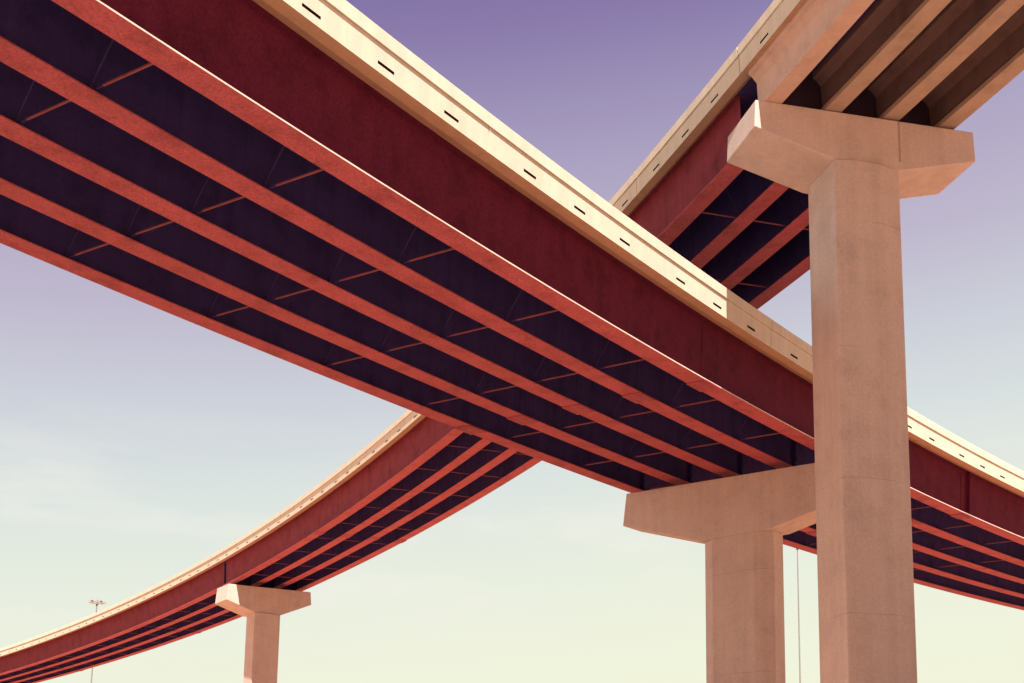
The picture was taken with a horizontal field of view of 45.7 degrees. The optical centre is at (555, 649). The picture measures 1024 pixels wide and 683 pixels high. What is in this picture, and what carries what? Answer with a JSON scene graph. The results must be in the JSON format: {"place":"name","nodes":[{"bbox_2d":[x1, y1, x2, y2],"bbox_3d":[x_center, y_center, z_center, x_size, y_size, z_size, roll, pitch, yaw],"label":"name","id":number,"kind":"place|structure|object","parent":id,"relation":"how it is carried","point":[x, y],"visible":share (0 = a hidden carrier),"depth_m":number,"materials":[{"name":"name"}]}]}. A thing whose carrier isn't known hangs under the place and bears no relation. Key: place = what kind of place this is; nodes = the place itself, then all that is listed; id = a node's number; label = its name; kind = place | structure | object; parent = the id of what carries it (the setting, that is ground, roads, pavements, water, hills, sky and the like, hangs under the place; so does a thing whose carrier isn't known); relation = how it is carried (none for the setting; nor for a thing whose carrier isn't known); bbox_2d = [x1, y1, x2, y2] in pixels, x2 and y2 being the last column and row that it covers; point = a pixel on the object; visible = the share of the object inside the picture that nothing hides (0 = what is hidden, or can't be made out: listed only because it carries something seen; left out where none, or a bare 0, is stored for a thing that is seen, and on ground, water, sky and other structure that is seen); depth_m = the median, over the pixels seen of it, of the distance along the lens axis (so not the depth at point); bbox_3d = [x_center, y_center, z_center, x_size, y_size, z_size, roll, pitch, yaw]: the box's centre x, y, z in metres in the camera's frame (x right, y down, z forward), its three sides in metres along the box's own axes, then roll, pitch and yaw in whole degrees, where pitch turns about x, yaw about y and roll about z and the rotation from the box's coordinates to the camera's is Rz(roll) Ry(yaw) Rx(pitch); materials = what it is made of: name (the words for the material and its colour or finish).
{"place":"outdoors","nodes":[
{"label":"outdoors","id":0,"kind":"place"},
{"bbox_2d":[0,0,1023,682],"label":"sky","id":1,"kind":"structure","parent":0,"point":[140,441],"materials":[{"name":"purple"}]},
{"label":"ground","id":2,"kind":"structure","parent":0,"visible":0},
{"bbox_2d":[88,600,105,682],"bbox_3d":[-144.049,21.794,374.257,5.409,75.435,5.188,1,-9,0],"label":"mast light","id":3,"kind":"object","parent":2,"relation":"on","point":[97,603],"visible":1,"depth_m":378.95,"materials":[{"name":"metal"}]},
{"bbox_2d":[215,584,310,682],"bbox_3d":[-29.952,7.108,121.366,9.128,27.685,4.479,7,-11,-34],"label":"bridge pier","id":4,"kind":"structure","parent":2,"relation":"on","point":[262,609],"depth_m":120.76,"materials":[{"name":"concrete"}]},
{"bbox_2d":[0,47,809,682],"bbox_3d":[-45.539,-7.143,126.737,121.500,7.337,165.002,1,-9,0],"label":"flyover bridge","id":5,"kind":"structure","parent":4,"relation":"on","point":[690,193],"depth_m":89.81,"materials":[{"name":"metal"}]},
{"bbox_2d":[623,463,815,682],"bbox_3d":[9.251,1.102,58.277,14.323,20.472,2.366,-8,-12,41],"label":"bridge pier","id":6,"kind":"structure","parent":2,"relation":"on","point":[739,526],"depth_m":57.83,"materials":[{"name":"concrete"}]},
{"bbox_2d":[0,0,1023,609],"bbox_3d":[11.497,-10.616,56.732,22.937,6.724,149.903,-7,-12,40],"label":"flyover bridge","id":7,"kind":"structure","parent":6,"relation":"on","point":[344,192],"depth_m":38.67,"materials":[{"name":"metal"}]},
{"bbox_2d":[796,548,800,682],"bbox_3d":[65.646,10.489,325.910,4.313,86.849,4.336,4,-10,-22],"label":"mast light","id":8,"kind":"object","parent":2,"relation":"on","point":[798,621],"visible":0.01,"depth_m":328.53,"materials":[{"name":"metal"}]},
{"bbox_2d":[727,100,974,682],"bbox_3d":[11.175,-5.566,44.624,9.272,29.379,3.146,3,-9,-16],"label":"bridge pier","id":9,"kind":"structure","parent":2,"relation":"on","point":[856,178],"depth_m":44.18,"materials":[{"name":"concrete"}]},
{"bbox_2d":[737,0,1023,129],"bbox_3d":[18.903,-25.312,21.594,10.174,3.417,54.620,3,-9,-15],"label":"concrete span","id":10,"kind":"object","parent":9,"relation":"on","point":[950,64],"visible":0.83,"depth_m":43.54,"materials":[{"name":"concrete"}]}
]}

